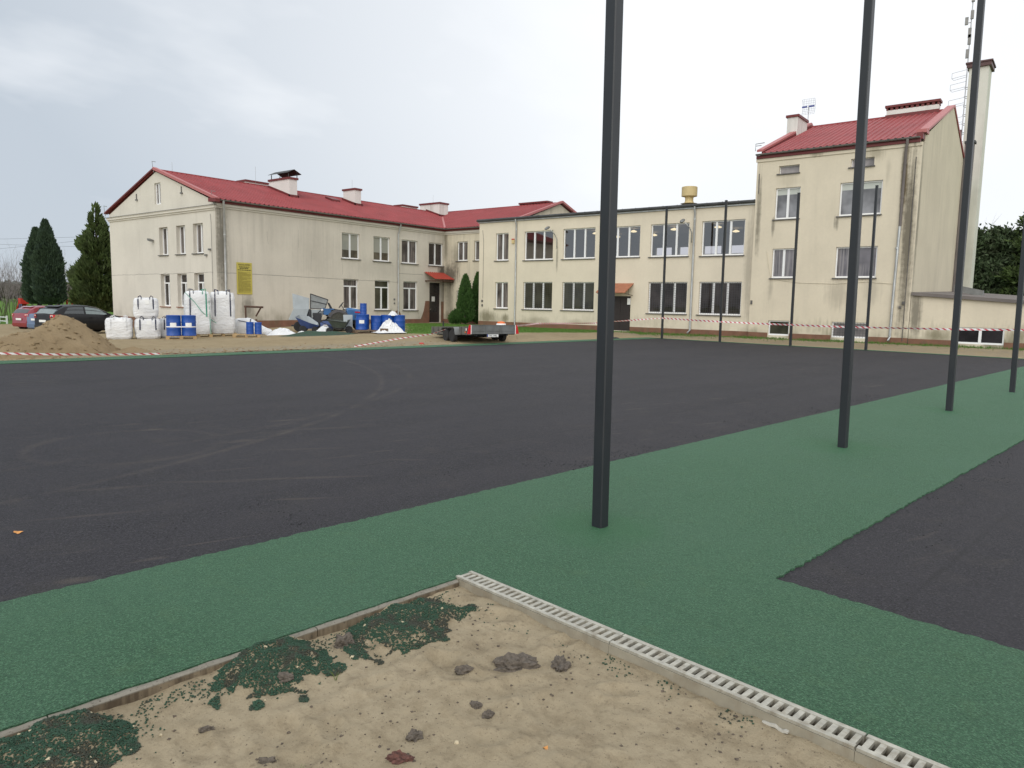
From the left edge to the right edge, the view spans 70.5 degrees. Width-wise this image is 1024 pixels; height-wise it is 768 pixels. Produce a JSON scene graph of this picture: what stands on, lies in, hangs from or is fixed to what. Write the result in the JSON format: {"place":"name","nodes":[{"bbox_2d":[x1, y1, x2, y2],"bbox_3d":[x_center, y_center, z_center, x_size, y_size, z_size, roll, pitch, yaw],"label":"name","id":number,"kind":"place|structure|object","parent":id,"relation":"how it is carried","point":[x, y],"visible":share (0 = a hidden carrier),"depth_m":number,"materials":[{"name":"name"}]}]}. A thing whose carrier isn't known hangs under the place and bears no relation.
{"place":"outdoors","nodes":[
{"label":"outdoors","id":0,"kind":"place"},
{"bbox_2d":[0,586,865,767],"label":"sand pit","id":1,"kind":"object","parent":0,"point":[522,736],"visible":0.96,"depth_m":3.23,"materials":[{"name":"sand"}]},
{"bbox_2d":[0,708,140,767],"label":"granule heap","id":2,"kind":"object","parent":1,"relation":"on","point":[83,722],"visible":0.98,"depth_m":2.90,"materials":[{"name":"rubber"}]},
{"bbox_2d":[208,636,359,710],"bbox_3d":[-1.101,1.379,3.538,0.554,0.122,0.757,6,8,38],"label":"granule heap","id":3,"kind":"object","parent":1,"relation":"on","point":[323,656],"visible":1,"depth_m":3.53,"materials":[{"name":"rubber"}]},
{"bbox_2d":[277,672,293,682],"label":"earth clod","id":4,"kind":"object","parent":1,"relation":"on","point":[284,677],"visible":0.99,"depth_m":3.44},
{"bbox_2d":[334,632,354,648],"bbox_3d":[-0.898,1.375,3.897,0.118,0.064,0.132,1,6,-4],"label":"earth clod","id":5,"kind":"object","parent":1,"relation":"on","point":[346,639],"visible":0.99,"depth_m":3.87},
{"bbox_2d":[1,589,753,767],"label":"stray granules","id":6,"kind":"object","parent":1,"relation":"on","point":[208,695],"visible":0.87,"depth_m":3.38,"materials":[{"name":"rubber"}]},
{"bbox_2d":[385,749,414,764],"bbox_3d":[-0.454,1.509,2.939,0.144,0.040,0.088,-1,7,-20],"label":"earth clod","id":7,"kind":"object","parent":1,"relation":"on","point":[398,757],"visible":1,"depth_m":2.92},
{"bbox_2d":[343,597,476,664],"bbox_3d":[-0.560,1.351,4.109,0.533,0.086,0.898,6,8,38],"label":"granule heap","id":8,"kind":"object","parent":1,"relation":"on","point":[413,623],"visible":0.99,"depth_m":4.04,"materials":[{"name":"rubber"}]},
{"bbox_2d":[405,728,423,742],"bbox_3d":[-0.414,1.502,3.099,0.078,0.040,0.090,6,8,38],"label":"earth clod","id":9,"kind":"object","parent":1,"relation":"on","point":[415,735],"visible":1,"depth_m":3.08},
{"bbox_2d":[30,592,829,767],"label":"earth crumbs","id":10,"kind":"object","parent":1,"relation":"on","point":[621,745],"visible":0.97,"depth_m":3.17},
{"bbox_2d":[454,664,473,674],"bbox_3d":[-0.234,1.424,3.625,0.111,0.032,0.071,-1,7,-19],"label":"earth clod","id":11,"kind":"object","parent":1,"relation":"on","point":[463,669],"visible":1,"depth_m":3.61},
{"bbox_2d":[492,652,540,671],"bbox_3d":[0.021,1.412,3.704,0.275,0.078,0.155,0,6,-7],"label":"earth clod","id":12,"kind":"object","parent":1,"relation":"on","point":[510,662],"visible":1,"depth_m":3.68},
{"bbox_2d":[551,655,571,671],"bbox_3d":[0.248,1.432,3.709,0.122,0.053,0.172,3,7,16],"label":"earth clod","id":13,"kind":"object","parent":1,"relation":"on","point":[559,663],"visible":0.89,"depth_m":3.69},
{"bbox_2d":[0,337,1023,767],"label":"green surface","id":14,"kind":"object","parent":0,"point":[694,551],"visible":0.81,"depth_m":4.65,"materials":[{"name":"rubber"}]},
{"bbox_2d":[456,571,623,652],"bbox_3d":[0.118,1.450,4.325,0.145,0.310,1.248,-5,9,-45],"label":"drain channel","id":15,"kind":"object","parent":14,"relation":"in","point":[592,633],"visible":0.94,"depth_m":4.20,"materials":[{"name":"concrete"}]},
{"bbox_2d":[592,0,623,528],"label":"steel post","id":16,"kind":"object","parent":14,"relation":"on","point":[608,209],"visible":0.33,"depth_m":5.58,"materials":[{"name":"metal"}]},
{"bbox_2d":[609,634,866,761],"bbox_3d":[0.999,1.566,3.446,0.145,0.310,1.248,-5,9,-45],"label":"drain channel","id":17,"kind":"object","parent":14,"relation":"in","point":[822,731],"visible":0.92,"depth_m":3.33,"materials":[{"name":"concrete"}]},
{"bbox_2d":[837,0,874,447],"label":"steel post","id":18,"kind":"object","parent":14,"relation":"on","point":[857,195],"visible":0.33,"depth_m":9.01,"materials":[{"name":"metal"}]},
{"bbox_2d":[864,185,878,349],"bbox_3d":[15.349,-4.778,30.961,0.106,7.254,0.133,-5,9,-45],"label":"steel post","id":19,"kind":"object","parent":14,"relation":"on","point":[871,265],"visible":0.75,"depth_m":30.90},
{"bbox_2d":[866,327,1023,330],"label":"barrier tape","id":20,"kind":"object","parent":19,"relation":"attached to","point":[945,329],"visible":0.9,"depth_m":29.13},
{"bbox_2d":[854,734,949,767],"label":"drain channel","id":21,"kind":"object","parent":14,"relation":"in","point":[873,752],"visible":0.98,"depth_m":2.90,"materials":[{"name":"concrete"}]},
{"bbox_2d":[945,0,985,410],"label":"steel post","id":22,"kind":"object","parent":14,"relation":"on","point":[977,50],"visible":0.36,"depth_m":12.49,"materials":[{"name":"metal"}]},
{"bbox_2d":[1009,219,1023,391],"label":"steel post","id":23,"kind":"object","parent":14,"relation":"on","point":[1016,338],"visible":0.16,"depth_m":15.86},
{"bbox_2d":[0,338,1023,650],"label":"court surface","id":24,"kind":"object","parent":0,"point":[150,462],"visible":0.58,"depth_m":9.03,"materials":[{"name":"asphalt"}]},
{"bbox_2d":[661,207,667,337],"bbox_3d":[8.043,-5.705,38.276,0.106,7.184,0.133,-5,9,-45],"label":"steel post","id":25,"kind":"object","parent":24,"relation":"on","point":[664,264],"visible":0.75,"depth_m":38.21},
{"bbox_2d":[718,200,727,341],"bbox_3d":[10.438,-5.407,35.853,0.106,7.224,0.133,-5,9,-45],"label":"steel post","id":26,"kind":"object","parent":24,"relation":"on","point":[723,267],"visible":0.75,"depth_m":35.79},
{"bbox_2d":[789,193,799,345],"bbox_3d":[12.989,-5.088,33.319,0.106,7.254,0.133,-5,9,-45],"label":"steel post","id":27,"kind":"object","parent":24,"relation":"on","point":[794,267],"visible":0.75,"depth_m":33.26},
{"bbox_2d":[662,317,865,327],"bbox_3d":[11.606,-2.963,34.834,0.056,0.200,10.321,-5,9,-45],"label":"barrier tape","id":28,"kind":"object","parent":27,"relation":"attached to","point":[763,323],"visible":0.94,"depth_m":34.39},
{"bbox_2d":[0,298,1023,360],"bbox_3d":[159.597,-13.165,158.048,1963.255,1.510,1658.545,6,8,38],"label":"ground","id":29,"kind":"structure","parent":0,"point":[216,344],"depth_m":31.99,"materials":[{"name":"sand"}]},
{"bbox_2d":[0,246,33,320],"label":"bare shrub","id":30,"kind":"object","parent":29,"relation":"on","point":[9,293],"visible":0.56,"depth_m":65.59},
{"bbox_2d":[0,716,46,737],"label":"kerb stone","id":31,"kind":"object","parent":29,"relation":"on","point":[11,732],"visible":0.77,"depth_m":2.99,"materials":[{"name":"concrete"}]},
{"bbox_2d":[12,305,44,328],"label":"parked car","id":32,"kind":"object","parent":29,"relation":"on","point":[19,318],"visible":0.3,"depth_m":43.25,"materials":[{"name":"red metal"}]},
{"bbox_2d":[19,226,41,304],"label":"thuja tree","id":33,"kind":"object","parent":29,"relation":"on","point":[26,288],"visible":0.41,"depth_m":61.09,"materials":[{"name":"green plant"}]},
{"bbox_2d":[29,218,67,304],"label":"thuja tree","id":34,"kind":"object","parent":29,"relation":"on","point":[49,286],"visible":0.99,"depth_m":59.58,"materials":[{"name":"green plant"}]},
{"bbox_2d":[0,315,117,359],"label":"earth mound","id":35,"kind":"object","parent":29,"relation":"on","point":[22,341],"visible":0.68,"depth_m":21.07,"materials":[{"name":"sand"}]},
{"bbox_2d":[34,305,119,331],"bbox_3d":[-21.815,-3.309,36.849,2.100,1.449,4.100,4,7,26],"label":"parked car","id":36,"kind":"object","parent":29,"relation":"on","point":[92,318],"visible":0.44,"depth_m":35.83,"materials":[{"name":"black metal"}]},
{"bbox_2d":[0,352,159,354],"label":"barrier tape","id":37,"kind":"object","parent":29,"relation":"on","point":[5,353],"visible":1,"depth_m":20.25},
{"bbox_2d":[65,201,112,311],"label":"thuja tree","id":38,"kind":"object","parent":29,"relation":"on","point":[88,274],"visible":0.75,"depth_m":54.00,"materials":[{"name":"green plant"}]},
{"bbox_2d":[105,315,132,338],"bbox_3d":[-16.882,-2.451,31.132,1.048,1.016,1.070,-2,7,-25],"label":"bag","id":39,"kind":"object","parent":29,"relation":"on","point":[118,328],"visible":1,"depth_m":30.72,"materials":[{"name":"fabric"}]},
{"bbox_2d":[111,346,150,352],"bbox_3d":[-12.098,-1.093,23.010,1.375,0.198,2.000,3,7,18],"label":"earth mound","id":40,"kind":"object","parent":29,"relation":"on","point":[133,349],"visible":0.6,"depth_m":22.83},
{"bbox_2d":[134,316,160,338],"bbox_3d":[-15.939,-2.492,31.684,1.057,0.996,1.049,-2,7,-28],"label":"bag","id":41,"kind":"object","parent":29,"relation":"on","point":[147,328],"visible":0.98,"depth_m":31.27,"materials":[{"name":"fabric"}]},
{"bbox_2d":[133,295,158,317],"bbox_3d":[-15.972,-3.379,31.600,1.009,0.976,1.027,-2,7,-26],"label":"bag","id":42,"kind":"object","parent":41,"relation":"on","point":[147,307],"visible":1,"depth_m":31.19,"materials":[{"name":"fabric"}]},
{"bbox_2d":[166,335,196,339],"bbox_3d":[-14.309,-2.017,31.340,1.200,0.144,0.800,-2,7,-25],"label":"wooden pallet","id":43,"kind":"object","parent":29,"relation":"on","point":[180,337],"visible":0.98,"depth_m":31.03,"materials":[{"name":"brown wood"}]},
{"bbox_2d":[166,315,180,335],"bbox_3d":[-14.563,-2.522,31.171,0.590,0.886,0.594,-2,7,-22],"label":"blue drum","id":44,"kind":"object","parent":43,"relation":"on","point":[173,320],"visible":1,"depth_m":30.94,"materials":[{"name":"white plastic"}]},
{"bbox_2d":[181,315,195,335],"bbox_3d":[-14.016,-2.540,31.413,0.590,0.886,0.594,-2,7,-22],"label":"blue drum","id":45,"kind":"object","parent":43,"relation":"on","point":[188,320],"visible":1,"depth_m":31.18,"materials":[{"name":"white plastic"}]},
{"bbox_2d":[48,627,316,716],"bbox_3d":[-1.533,1.541,3.545,1.259,0.344,0.066,-5,9,-45],"label":"kerb stone","id":46,"kind":"object","parent":29,"relation":"on","point":[131,695],"visible":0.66,"depth_m":3.37,"materials":[{"name":"concrete"}]},
{"bbox_2d":[196,333,212,336],"bbox_3d":[-14.589,-2.265,33.672,1.200,0.144,0.800,-2,7,-26],"label":"wooden pallet","id":47,"kind":"object","parent":29,"relation":"on","point":[209,335],"visible":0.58,"depth_m":33.53,"materials":[{"name":"brown wood"}]},
{"bbox_2d":[183,288,211,333],"bbox_3d":[-14.567,-3.371,33.548,1.167,2.080,1.114,-2,7,-28],"label":"bag","id":48,"kind":"object","parent":47,"relation":"on","point":[200,299],"visible":0.82,"depth_m":33.15,"materials":[{"name":"fabric"}]},
{"bbox_2d":[212,333,236,335],"bbox_3d":[-13.884,-2.379,34.804,1.200,0.144,0.800,-2,7,-24],"label":"wooden pallet","id":49,"kind":"object","parent":29,"relation":"on","point":[222,334],"visible":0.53,"depth_m":34.56,"materials":[{"name":"brown wood"}]},
{"bbox_2d":[210,289,234,332],"bbox_3d":[-13.869,-3.486,34.677,1.150,2.080,1.113,-2,7,-24],"label":"bag","id":50,"kind":"object","parent":49,"relation":"on","point":[223,309],"visible":0.84,"depth_m":34.23,"materials":[{"name":"fabric"}]},
{"bbox_2d":[234,317,271,334],"bbox_3d":[-13.088,-2.924,36.507,1.912,0.863,1.141,-2,7,-24],"label":"fallen bag","id":51,"kind":"object","parent":29,"relation":"on","point":[240,325],"visible":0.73,"depth_m":35.86,"materials":[{"name":"fabric"}]},
{"bbox_2d":[0,315,539,360],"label":"loose stones","id":52,"kind":"object","parent":29,"relation":"on","point":[46,323],"visible":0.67,"depth_m":21.82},
{"bbox_2d":[296,315,319,330],"bbox_3d":[-10.696,-3.148,37.959,1.290,0.919,0.710,-1,7,-20],"label":"tipping cart","id":53,"kind":"object","parent":29,"relation":"on","point":[306,322],"visible":0.81,"depth_m":37.77,"materials":[{"name":"metal"}]},
{"bbox_2d":[288,293,327,331],"bbox_3d":[-10.966,-3.853,38.993,2.094,2.038,0.619,-1,7,-20],"label":"spreader machine","id":54,"kind":"object","parent":29,"relation":"on","point":[300,305],"visible":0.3,"depth_m":38.74,"materials":[{"name":"metal"}]},
{"bbox_2d":[281,331,357,336],"bbox_3d":[-9.814,-2.505,36.024,3.200,0.302,4.800,6,8,38],"label":"granule spill","id":55,"kind":"object","parent":29,"relation":"on","point":[317,333],"visible":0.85,"depth_m":35.39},
{"bbox_2d":[313,302,359,330],"bbox_3d":[-9.400,-3.678,39.443,2.831,1.561,1.440,-1,7,-20],"label":"tractor","id":56,"kind":"object","parent":29,"relation":"on","point":[330,313],"visible":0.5,"depth_m":38.82,"materials":[{"name":"metal"}]},
{"bbox_2d":[320,319,352,332],"bbox_3d":[-9.017,-2.972,37.189,1.647,0.737,0.747,-1,7,-17],"label":"wheelbarrow","id":57,"kind":"object","parent":29,"relation":"on","point":[338,323],"visible":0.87,"depth_m":37.01,"materials":[{"name":"metal"}]},
{"bbox_2d":[104,161,575,327],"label":"school building","id":58,"kind":"structure","parent":29,"relation":"on","point":[175,237],"depth_m":45.51,"materials":[{"name":"paint"}]},
{"bbox_2d":[158,228,168,255],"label":"window","id":59,"kind":"structure","parent":58,"relation":"in","point":[165,230],"depth_m":43.67,"materials":[{"name":"white plastic"}]},
{"bbox_2d":[160,274,170,306],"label":"window","id":60,"kind":"structure","parent":58,"relation":"in","point":[166,276],"depth_m":43.99,"materials":[{"name":"white plastic"}]},
{"bbox_2d":[175,226,185,254],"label":"window","id":61,"kind":"structure","parent":58,"relation":"in","point":[182,228],"depth_m":42.42,"materials":[{"name":"white plastic"}]},
{"bbox_2d":[191,224,203,253],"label":"window","id":62,"kind":"structure","parent":58,"relation":"in","point":[199,226],"depth_m":41.23,"materials":[{"name":"white plastic"}]},
{"bbox_2d":[236,262,251,293],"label":"notice board","id":63,"kind":"object","parent":58,"relation":"attached to","point":[244,277],"visible":1,"depth_m":41.25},
{"bbox_2d":[341,233,359,259],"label":"window","id":64,"kind":"structure","parent":58,"relation":"in","point":[350,242],"depth_m":47.17,"materials":[{"name":"white plastic"}]},
{"bbox_2d":[343,279,359,309],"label":"window","id":65,"kind":"structure","parent":58,"relation":"in","point":[350,286],"depth_m":47.50,"materials":[{"name":"white plastic"}]},
{"bbox_2d":[373,236,391,262],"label":"window","id":66,"kind":"structure","parent":58,"relation":"in","point":[381,244],"depth_m":49.26,"materials":[{"name":"white plastic"}]},
{"bbox_2d":[374,280,390,310],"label":"window","id":67,"kind":"structure","parent":58,"relation":"in","point":[381,288],"depth_m":49.63,"materials":[{"name":"white plastic"}]},
{"bbox_2d":[401,240,418,264],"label":"window","id":68,"kind":"structure","parent":58,"relation":"in","point":[408,246],"depth_m":51.28,"materials":[{"name":"white plastic"}]},
{"bbox_2d":[402,281,418,310],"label":"window","id":69,"kind":"structure","parent":58,"relation":"in","point":[409,288],"depth_m":51.65,"materials":[{"name":"white plastic"}]},
{"bbox_2d":[429,283,438,321],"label":"door","id":70,"kind":"structure","parent":58,"relation":"in","point":[433,287],"depth_m":53.72,"materials":[{"name":"brown wood"}]},
{"bbox_2d":[428,243,443,266],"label":"window","id":71,"kind":"structure","parent":58,"relation":"in","point":[435,249],"depth_m":53.40,"materials":[{"name":"white plastic"}]},
{"bbox_2d":[455,241,467,261],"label":"window","id":72,"kind":"structure","parent":58,"relation":"in","point":[462,246],"depth_m":52.94,"materials":[{"name":"white plastic"}]},
{"bbox_2d":[352,330,377,332],"bbox_3d":[-7.192,-2.707,37.319,1.900,0.144,1.000,-1,7,-20],"label":"wooden pallet","id":73,"kind":"object","parent":29,"relation":"on","point":[356,331],"visible":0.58,"depth_m":36.85,"materials":[{"name":"brown wood"}]},
{"bbox_2d":[356,314,367,329],"bbox_3d":[-7.778,-3.209,37.475,0.620,0.786,0.624,0,7,-12],"label":"blue drum","id":74,"kind":"object","parent":73,"relation":"on","point":[361,321],"visible":1,"depth_m":37.23,"materials":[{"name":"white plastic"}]},
{"bbox_2d":[372,318,406,332],"bbox_3d":[-6.298,-2.987,36.875,1.671,0.746,1.326,-1,7,-20],"label":"crumpled tarpaulin","id":75,"kind":"object","parent":73,"relation":"on","point":[390,325],"visible":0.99,"depth_m":36.62,"materials":[{"name":"fabric"}]},
{"bbox_2d":[315,579,458,636],"bbox_3d":[-0.724,1.466,4.345,1.009,0.344,0.066,-5,9,-45],"label":"kerb stone","id":76,"kind":"object","parent":29,"relation":"on","point":[336,625],"visible":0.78,"depth_m":4.19,"materials":[{"name":"concrete"}]},
{"bbox_2d":[454,273,475,323],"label":"thuja tree","id":77,"kind":"object","parent":29,"relation":"on","point":[465,306],"visible":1,"depth_m":50.22,"materials":[{"name":"green plant"}]},
{"bbox_2d":[470,271,478,323],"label":"thuja tree","id":78,"kind":"object","parent":29,"relation":"on","point":[475,287],"visible":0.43,"depth_m":50.91,"materials":[{"name":"green plant"}]},
{"bbox_2d":[431,321,518,341],"bbox_3d":[-2.147,-2.410,33.223,2.660,0.802,5.682,-3,7,-29],"label":"car trailer","id":79,"kind":"object","parent":29,"relation":"on","point":[493,332],"visible":0.99,"depth_m":31.12,"materials":[{"name":"metal"}]},
{"bbox_2d":[476,186,754,336],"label":"hall building","id":80,"kind":"structure","parent":29,"relation":"on","point":[539,269],"depth_m":44.17,"materials":[{"name":"paint"}]},
{"bbox_2d":[493,282,507,308],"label":"window","id":81,"kind":"structure","parent":80,"relation":"in","point":[501,287],"depth_m":48.95,"materials":[{"name":"white plastic"}]},
{"bbox_2d":[494,233,508,261],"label":"window","id":82,"kind":"structure","parent":80,"relation":"in","point":[502,238],"depth_m":48.58,"materials":[{"name":"white plastic"}]},
{"bbox_2d":[521,282,551,310],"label":"window","id":83,"kind":"structure","parent":80,"relation":"in","point":[537,295],"depth_m":47.10,"materials":[{"name":"white plastic"}]},
{"bbox_2d":[522,230,552,260],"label":"window","id":84,"kind":"structure","parent":80,"relation":"in","point":[544,246],"depth_m":46.86,"materials":[{"name":"white plastic"}]},
{"bbox_2d":[560,282,593,311],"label":"window","id":85,"kind":"structure","parent":80,"relation":"in","point":[577,296],"depth_m":45.20,"materials":[{"name":"white plastic"}]},
{"bbox_2d":[561,227,595,259],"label":"window","id":86,"kind":"structure","parent":80,"relation":"in","point":[585,239],"depth_m":44.96,"materials":[{"name":"white plastic"}]},
{"bbox_2d":[614,296,630,330],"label":"door","id":87,"kind":"structure","parent":80,"relation":"in","point":[621,309],"depth_m":43.32,"materials":[{"name":"brown wood"}]},
{"bbox_2d":[616,226,640,257],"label":"window","id":88,"kind":"structure","parent":80,"relation":"in","point":[618,228],"depth_m":42.75,"materials":[{"name":"white plastic"}]},
{"bbox_2d":[645,282,686,314],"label":"window","id":89,"kind":"structure","parent":80,"relation":"in","point":[675,302],"depth_m":41.42,"materials":[{"name":"white plastic"}]},
{"bbox_2d":[648,223,689,257],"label":"window","id":90,"kind":"structure","parent":80,"relation":"in","point":[677,224],"depth_m":41.11,"materials":[{"name":"white plastic"}]},
{"bbox_2d":[697,282,741,316],"bbox_3d":[11.313,-4.635,39.501,2.540,1.853,0.265,6,8,38],"label":"window","id":91,"kind":"structure","parent":80,"relation":"in","point":[710,292],"depth_m":39.59,"materials":[{"name":"white plastic"}]},
{"bbox_2d":[699,219,744,256],"bbox_3d":[11.380,-7.863,39.130,2.540,1.933,0.265,6,8,38],"label":"window","id":92,"kind":"structure","parent":80,"relation":"in","point":[731,221],"depth_m":39.32,"materials":[{"name":"white plastic"}]},
{"bbox_2d":[748,98,964,343],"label":"tall block","id":93,"kind":"structure","parent":29,"relation":"on","point":[915,155],"depth_m":35.97,"materials":[{"name":"paint"}]},
{"bbox_2d":[768,320,788,335],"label":"window","id":94,"kind":"structure","parent":93,"relation":"in","point":[783,330],"depth_m":37.59,"materials":[{"name":"glass"}]},
{"bbox_2d":[769,248,793,278],"bbox_3d":[13.882,-6.156,37.122,1.280,1.543,0.255,6,8,38],"label":"window","id":95,"kind":"structure","parent":93,"relation":"in","point":[783,259],"depth_m":37.19,"materials":[{"name":"glass"}]},
{"bbox_2d":[772,187,800,220],"bbox_3d":[13.965,-9.139,36.762,1.370,1.613,0.255,6,8,38],"label":"window","id":96,"kind":"structure","parent":93,"relation":"in","point":[786,198],"depth_m":36.85,"materials":[{"name":"white plastic"}]},
{"bbox_2d":[776,165,799,174],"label":"window","id":97,"kind":"structure","parent":93,"relation":"in","point":[794,169],"depth_m":36.67,"materials":[{"name":"glass"}]},
{"bbox_2d":[831,322,865,338],"bbox_3d":[16.555,-2.635,35.449,1.696,0.766,0.110,6,8,38],"label":"window","id":98,"kind":"structure","parent":93,"relation":"in","point":[836,332],"depth_m":35.65,"materials":[{"name":"glass"}]},
{"bbox_2d":[832,246,877,278],"bbox_3d":[16.593,-5.857,35.008,2.000,1.543,0.255,6,8,38],"label":"window","id":99,"kind":"structure","parent":93,"relation":"in","point":[842,254],"depth_m":34.98,"materials":[{"name":"white plastic"}]},
{"bbox_2d":[836,180,882,217],"bbox_3d":[16.656,-8.852,34.663,2.020,1.633,0.255,6,8,38],"label":"window","id":100,"kind":"structure","parent":93,"relation":"in","point":[845,209],"depth_m":34.62,"materials":[{"name":"white plastic"}]},
{"bbox_2d":[952,140,976,291],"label":"flue pipe","id":101,"kind":"object","parent":93,"relation":"attached to","point":[956,253],"visible":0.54,"depth_m":43.14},
{"bbox_2d":[908,292,1023,348],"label":"annex building","id":102,"kind":"structure","parent":29,"relation":"on","point":[984,311],"depth_m":32.43,"materials":[{"name":"paint"}]},
{"bbox_2d":[958,327,1004,344],"bbox_3d":[20.779,-2.129,32.155,1.796,0.736,0.076,6,8,38],"label":"window","id":103,"kind":"structure","parent":102,"relation":"in","point":[965,336],"depth_m":32.12,"materials":[{"name":"glass"}]},
{"bbox_2d":[962,58,995,287],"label":"chimney stack","id":104,"kind":"object","parent":29,"relation":"on","point":[987,67],"visible":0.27,"depth_m":45.19,"materials":[{"name":"plaster"},{"name":"red painted sheet metal"},{"name":"dark steel"}]},
{"bbox_2d":[948,0,974,137],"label":"antenna mast","id":105,"kind":"object","parent":104,"relation":"attached to","point":[969,37],"visible":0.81,"depth_m":44.78,"materials":[{"name":"grey metal"}]},
{"bbox_2d":[973,223,1009,293],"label":"pine tree","id":106,"kind":"object","parent":29,"relation":"on","point":[983,238],"visible":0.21,"depth_m":59.41,"materials":[{"name":"green plant"}]},
{"bbox_2d":[976,222,1022,294],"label":"pine tree","id":107,"kind":"object","parent":29,"relation":"on","point":[1001,258],"visible":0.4,"depth_m":58.96,"materials":[{"name":"green plant"}]},
{"bbox_2d":[995,212,1023,295],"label":"pine tree","id":108,"kind":"object","parent":29,"relation":"on","point":[1009,272],"visible":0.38,"depth_m":57.62,"materials":[{"name":"green plant"}]},
{"bbox_2d":[0,0,1023,281],"label":"sky","id":109,"kind":"structure","parent":0,"point":[462,104],"materials":[{"name":"white"}]},
{"bbox_2d":[405,323,1023,350],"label":"grass","id":110,"kind":"structure","parent":0,"point":[646,333],"depth_m":39.58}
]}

